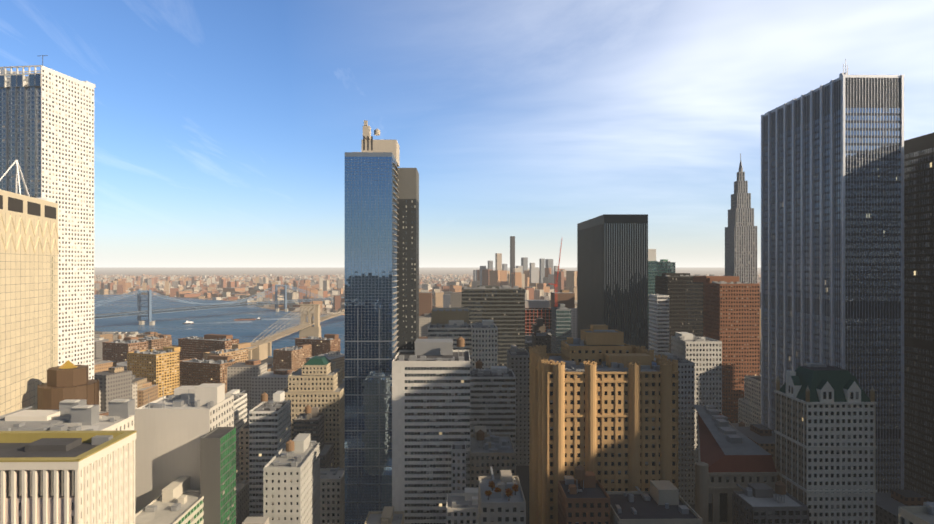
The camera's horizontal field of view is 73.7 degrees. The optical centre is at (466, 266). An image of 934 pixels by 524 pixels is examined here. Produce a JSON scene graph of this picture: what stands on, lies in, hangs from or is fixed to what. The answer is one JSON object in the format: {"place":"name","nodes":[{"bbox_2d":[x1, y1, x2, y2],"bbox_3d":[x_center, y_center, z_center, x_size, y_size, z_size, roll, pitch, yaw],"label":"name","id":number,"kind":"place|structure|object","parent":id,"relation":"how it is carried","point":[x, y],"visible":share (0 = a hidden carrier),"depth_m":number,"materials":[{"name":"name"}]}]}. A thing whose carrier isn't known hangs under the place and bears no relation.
{"place":"outdoors","nodes":[
{"label":"outdoors","id":0,"kind":"place"},
{"bbox_2d":[0,399,134,430],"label":"building","id":1,"kind":"structure","parent":0,"point":[75,415],"depth_m":267.16,"materials":[{"name":"white concrete"}]},
{"bbox_2d":[37,360,98,409],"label":"drum building","id":2,"kind":"structure","parent":0,"point":[67,380],"depth_m":355.47,"materials":[{"name":"brown stone"}]},
{"bbox_2d":[0,430,136,523],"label":"office building","id":3,"kind":"structure","parent":0,"point":[67,477],"depth_m":201.81,"materials":[{"name":"beige concrete"}]},
{"bbox_2d":[135,383,233,513],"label":"building","id":4,"kind":"structure","parent":0,"point":[172,430],"depth_m":293.66,"materials":[{"name":"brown concrete"}]},
{"bbox_2d":[94,294,344,357],"bbox_3d":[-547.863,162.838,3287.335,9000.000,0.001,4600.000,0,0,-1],"label":"river water","id":5,"kind":"structure","parent":0,"point":[174,327],"depth_m":1849.26,"materials":[{"name":"blue liquid"}]},
{"bbox_2d":[94,284,344,324],"bbox_3d":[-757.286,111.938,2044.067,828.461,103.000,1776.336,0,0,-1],"label":"suspension bridge","id":6,"kind":"structure","parent":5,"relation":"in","point":[140,313],"depth_m":1841.49,"materials":[{"name":"metal"}]},
{"bbox_2d":[234,317,260,320],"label":"barge","id":7,"kind":"object","parent":5,"relation":"on","point":[239,319],"visible":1,"depth_m":1890.05},
{"bbox_2d":[94,268,760,523],"bbox_3d":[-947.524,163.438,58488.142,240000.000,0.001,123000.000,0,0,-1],"label":"ground","id":8,"kind":"structure","parent":0,"point":[522,472],"depth_m":17457.38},
{"bbox_2d":[0,160,58,415],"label":"beige tower","id":9,"kind":"structure","parent":8,"relation":"on","point":[29,238],"depth_m":363.50,"materials":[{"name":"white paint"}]},
{"bbox_2d":[0,55,95,379],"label":"skyscraper","id":10,"kind":"structure","parent":8,"relation":"on","point":[47,128],"depth_m":450.81,"materials":[{"name":"concrete"}]},
{"bbox_2d":[102,335,151,362],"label":"apartment building","id":11,"kind":"structure","parent":8,"relation":"on","point":[118,350],"depth_m":793.38,"materials":[{"name":"brown brick"}]},
{"bbox_2d":[127,346,179,397],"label":"apartment building","id":12,"kind":"structure","parent":8,"relation":"on","point":[159,368],"depth_m":645.05,"materials":[{"name":"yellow brick"}]},
{"bbox_2d":[138,332,171,349],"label":"apartment building","id":13,"kind":"structure","parent":8,"relation":"on","point":[159,341],"depth_m":858.31,"materials":[{"name":"brown brick"}]},
{"bbox_2d":[135,476,203,523],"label":"building","id":14,"kind":"structure","parent":8,"relation":"on","point":[176,501],"depth_m":271.76,"materials":[{"name":"white concrete"}]},
{"bbox_2d":[179,355,235,393],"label":"apartment building","id":15,"kind":"structure","parent":8,"relation":"on","point":[196,371],"depth_m":693.78,"materials":[{"name":"brown brick"}]},
{"bbox_2d":[178,334,238,360],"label":"apartment building","id":16,"kind":"structure","parent":8,"relation":"on","point":[191,347],"depth_m":818.46,"materials":[{"name":"brown brick"}]},
{"bbox_2d":[200,427,235,523],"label":"green glass building","id":17,"kind":"structure","parent":8,"relation":"on","point":[218,468],"depth_m":281.18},
{"bbox_2d":[203,342,254,362],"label":"apartment building","id":18,"kind":"structure","parent":8,"relation":"on","point":[238,352],"depth_m":767.36,"materials":[{"name":"brown brick"}]},
{"bbox_2d":[226,389,246,480],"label":"office building","id":19,"kind":"structure","parent":8,"relation":"on","point":[240,409],"depth_m":430.26,"materials":[{"name":"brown concrete"}]},
{"bbox_2d":[236,480,248,523],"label":"building","id":20,"kind":"structure","parent":8,"relation":"on","point":[242,501],"depth_m":377.94,"materials":[{"name":"grey concrete"}]},
{"bbox_2d":[239,422,248,480],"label":"building","id":21,"kind":"structure","parent":8,"relation":"on","point":[244,452],"depth_m":414.04,"materials":[{"name":"grey concrete"}]},
{"bbox_2d":[242,517,268,523],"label":"building","id":22,"kind":"structure","parent":8,"relation":"on","point":[256,520],"depth_m":279.91,"materials":[{"name":"beige concrete"}]},
{"bbox_2d":[249,391,290,516],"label":"building","id":23,"kind":"structure","parent":8,"relation":"on","point":[269,429],"depth_m":374.02,"materials":[{"name":"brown concrete"}]},
{"bbox_2d":[263,433,319,523],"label":"building","id":24,"kind":"structure","parent":8,"relation":"on","point":[291,481],"depth_m":298.43,"materials":[{"name":"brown concrete"}]},
{"bbox_2d":[273,344,311,370],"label":"apartment building","id":25,"kind":"structure","parent":8,"relation":"on","point":[293,358],"depth_m":845.10,"materials":[{"name":"brown brick"}]},
{"bbox_2d":[247,304,344,359],"bbox_3d":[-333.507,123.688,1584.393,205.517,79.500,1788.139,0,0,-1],"label":"suspension bridge","id":26,"kind":"structure","parent":8,"relation":"on","point":[261,349],"depth_m":1333.70,"materials":[{"name":"stone"}]},
{"bbox_2d":[282,356,344,467],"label":"office building","id":27,"kind":"structure","parent":8,"relation":"on","point":[316,381],"depth_m":457.39,"materials":[{"name":"beige stone"}]},
{"bbox_2d":[293,405,333,467],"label":"building","id":28,"kind":"structure","parent":8,"relation":"on","point":[310,420],"depth_m":427.54,"materials":[{"name":"grey concrete"}]},
{"bbox_2d":[295,334,339,355],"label":"apartment building","id":29,"kind":"structure","parent":8,"relation":"on","point":[327,343],"depth_m":895.24,"materials":[{"name":"brown brick"}]},
{"bbox_2d":[320,467,344,523],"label":"building","id":30,"kind":"structure","parent":8,"relation":"on","point":[332,495],"depth_m":367.89,"materials":[{"name":"grey concrete"}]},
{"bbox_2d":[345,120,399,523],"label":"glass tower","id":31,"kind":"structure","parent":8,"relation":"on","point":[371,252],"depth_m":345.04,"materials":[{"name":"blue glass"}]},
{"bbox_2d":[364,506,403,523],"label":"building","id":32,"kind":"structure","parent":8,"relation":"on","point":[388,515],"depth_m":311.13,"materials":[{"name":"grey concrete"}]},
{"bbox_2d":[397,168,418,351],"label":"skyscraper","id":33,"kind":"structure","parent":8,"relation":"on","point":[408,259],"depth_m":380.30,"materials":[{"name":"concrete"}]},
{"bbox_2d":[94,268,760,314],"bbox_3d":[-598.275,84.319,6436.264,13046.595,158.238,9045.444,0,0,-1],"label":"city","id":34,"kind":"object","parent":8,"relation":"on","point":[227,285],"visible":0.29,"depth_m":3584.09},
{"bbox_2d":[392,337,469,523],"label":"white office building","id":35,"kind":"structure","parent":8,"relation":"on","point":[430,402],"depth_m":330.63,"materials":[{"name":"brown concrete"}]},
{"bbox_2d":[428,320,471,368],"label":"white office","id":36,"kind":"structure","parent":8,"relation":"on","point":[454,330],"depth_m":475.92,"materials":[{"name":"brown concrete"}]},
{"bbox_2d":[431,308,468,323],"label":"white office plant","id":37,"kind":"object","parent":36,"relation":"on","point":[442,315],"visible":0.98,"depth_m":508.63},
{"bbox_2d":[451,442,465,492],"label":"office building","id":38,"kind":"structure","parent":8,"relation":"on","point":[458,468],"depth_m":317.82,"materials":[{"name":"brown concrete"}]},
{"bbox_2d":[446,488,477,523],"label":"building","id":39,"kind":"structure","parent":8,"relation":"on","point":[461,508],"depth_m":283.93,"materials":[{"name":"grey concrete"}]},
{"bbox_2d":[471,320,497,368],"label":"office building","id":40,"kind":"structure","parent":8,"relation":"on","point":[485,342],"depth_m":466.19,"materials":[{"name":"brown concrete"}]},
{"bbox_2d":[470,360,515,451],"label":"building","id":41,"kind":"structure","parent":8,"relation":"on","point":[493,399],"depth_m":396.30,"materials":[{"name":"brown concrete"}]},
{"bbox_2d":[470,426,515,487],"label":"office building","id":42,"kind":"structure","parent":8,"relation":"on","point":[497,452],"depth_m":326.48,"materials":[{"name":"grey concrete"}]},
{"bbox_2d":[462,285,524,366],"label":"dark office","id":43,"kind":"structure","parent":8,"relation":"on","point":[503,308],"depth_m":596.53,"materials":[{"name":"grey concrete"}]},
{"bbox_2d":[478,466,525,523],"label":"building","id":44,"kind":"structure","parent":8,"relation":"on","point":[498,508],"depth_m":241.36,"materials":[{"name":"grey concrete"}]},
{"bbox_2d":[484,490,491,499],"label":"tree","id":45,"kind":"object","parent":44,"relation":"on","point":[488,493],"visible":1,"depth_m":241.64,"materials":[{"name":"orange plant"}]},
{"bbox_2d":[488,481,494,490],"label":"tree","id":46,"kind":"object","parent":44,"relation":"on","point":[491,484],"visible":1,"depth_m":249.76,"materials":[{"name":"orange plant"}]},
{"bbox_2d":[505,488,512,500],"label":"tree","id":47,"kind":"object","parent":44,"relation":"on","point":[508,492],"visible":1,"depth_m":240.56,"materials":[{"name":"orange plant"}]},
{"bbox_2d":[512,484,518,494],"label":"tree","id":48,"kind":"object","parent":44,"relation":"on","point":[515,487],"visible":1,"depth_m":246.83,"materials":[{"name":"orange plant"}]},
{"bbox_2d":[94,289,928,523],"bbox_3d":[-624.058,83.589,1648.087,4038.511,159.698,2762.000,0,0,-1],"label":"buildings","id":49,"kind":"structure","parent":8,"relation":"on","point":[254,379],"depth_m":623.32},
{"bbox_2d":[506,345,528,464],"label":"building","id":50,"kind":"structure","parent":8,"relation":"on","point":[517,361],"depth_m":512.26,"materials":[{"name":"grey concrete"}]},
{"bbox_2d":[473,236,566,284],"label":"distant skyline","id":51,"kind":"structure","parent":8,"relation":"on","point":[537,274],"depth_m":2932.33},
{"bbox_2d":[525,335,531,352],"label":"building","id":52,"kind":"structure","parent":8,"relation":"on","point":[528,341],"depth_m":701.80,"materials":[{"name":"grey concrete"}]},
{"bbox_2d":[525,300,550,334],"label":"building","id":53,"kind":"structure","parent":8,"relation":"on","point":[534,309],"depth_m":749.48,"materials":[{"name":"red brick"}]},
{"bbox_2d":[532,318,550,352],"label":"building","id":54,"kind":"structure","parent":8,"relation":"on","point":[539,338],"depth_m":526.28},
{"bbox_2d":[547,240,561,306],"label":"construction crane","id":55,"kind":"object","parent":8,"relation":"on","point":[555,285],"visible":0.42,"depth_m":738.79,"materials":[{"name":"red metal"}]},
{"bbox_2d":[551,304,570,352],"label":"grey glass tower","id":56,"kind":"structure","parent":8,"relation":"on","point":[560,322],"depth_m":597.52,"materials":[{"name":"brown glass"}]},
{"bbox_2d":[558,465,609,523],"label":"building","id":57,"kind":"structure","parent":8,"relation":"on","point":[583,497],"depth_m":240.72,"materials":[{"name":"brown brick"}]},
{"bbox_2d":[529,325,678,523],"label":"art deco building","id":58,"kind":"structure","parent":8,"relation":"on","point":[603,403],"depth_m":268.95,"materials":[{"name":"brown stone"}]},
{"bbox_2d":[577,214,647,348],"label":"dark slab tower","id":59,"kind":"structure","parent":8,"relation":"on","point":[612,271],"depth_m":417.86,"materials":[{"name":"black glass"}]},
{"bbox_2d":[648,261,656,330],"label":"building","id":60,"kind":"structure","parent":8,"relation":"on","point":[652,269],"depth_m":699.40,"materials":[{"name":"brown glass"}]},
{"bbox_2d":[648,249,655,260],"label":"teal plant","id":61,"kind":"object","parent":60,"relation":"on","point":[651,254],"visible":0.29,"depth_m":721.42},
{"bbox_2d":[606,480,701,523],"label":"building","id":62,"kind":"structure","parent":8,"relation":"on","point":[661,502],"depth_m":243.55,"materials":[{"name":"grey concrete"}]},
{"bbox_2d":[649,294,668,360],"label":"office building","id":63,"kind":"structure","parent":8,"relation":"on","point":[658,324],"depth_m":558.98,"materials":[{"name":"brown concrete"}]},
{"bbox_2d":[657,259,674,275],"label":"building","id":64,"kind":"structure","parent":8,"relation":"on","point":[665,266],"depth_m":760.00,"materials":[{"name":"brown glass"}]},
{"bbox_2d":[661,353,693,503],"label":"office building","id":65,"kind":"structure","parent":8,"relation":"on","point":[686,430],"depth_m":428.39,"materials":[{"name":"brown concrete"}]},
{"bbox_2d":[655,273,712,352],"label":"office building","id":66,"kind":"structure","parent":8,"relation":"on","point":[684,291],"depth_m":619.60,"materials":[{"name":"grey concrete"}]},
{"bbox_2d":[671,332,721,483],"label":"office building","id":67,"kind":"structure","parent":8,"relation":"on","point":[704,354],"depth_m":468.95,"materials":[{"name":"white concrete"}]},
{"bbox_2d":[693,276,759,422],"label":"building","id":68,"kind":"structure","parent":8,"relation":"on","point":[731,316],"depth_m":519.70,"materials":[{"name":"red brick"}]},
{"bbox_2d":[731,422,744,426],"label":"building","id":69,"kind":"structure","parent":8,"relation":"on","point":[741,424],"depth_m":467.12,"materials":[{"name":"brown"}]},
{"bbox_2d":[725,154,756,283],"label":"skyscraper","id":70,"kind":"structure","parent":8,"relation":"on","point":[741,245],"depth_m":708.59,"materials":[{"name":"stone"}]},
{"bbox_2d":[738,374,760,426],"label":"building","id":71,"kind":"structure","parent":8,"relation":"on","point":[749,408],"depth_m":493.50,"materials":[{"name":"grey concrete"}]},
{"bbox_2d":[732,480,808,523],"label":"building","id":72,"kind":"structure","parent":8,"relation":"on","point":[758,503],"depth_m":272.21,"materials":[{"name":"grey concrete"}]},
{"bbox_2d":[761,59,903,492],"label":"skyscraper","id":73,"kind":"structure","parent":8,"relation":"on","point":[832,222],"depth_m":342.47,"materials":[{"name":"glass"}]},
{"bbox_2d":[904,133,933,501],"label":"skyscraper","id":74,"kind":"structure","parent":8,"relation":"on","point":[919,314],"depth_m":347.10,"materials":[{"name":"black glass"}]},
{"bbox_2d":[0,0,933,267],"label":"sky","id":75,"kind":"structure","parent":0,"point":[224,130],"materials":[{"name":"blue"}]},
{"bbox_2d":[693,404,778,523],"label":"building","id":76,"kind":"structure","parent":0,"point":[730,456],"depth_m":299.44,"materials":[{"name":"concrete"}]},
{"bbox_2d":[774,363,876,523],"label":"office building","id":77,"kind":"structure","parent":0,"point":[825,440],"depth_m":277.81,"materials":[{"name":"white ceramic"}]},
{"bbox_2d":[898,502,933,523],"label":"building","id":78,"kind":"structure","parent":0,"point":[924,514],"depth_m":163.19,"materials":[{"name":"grey concrete"}]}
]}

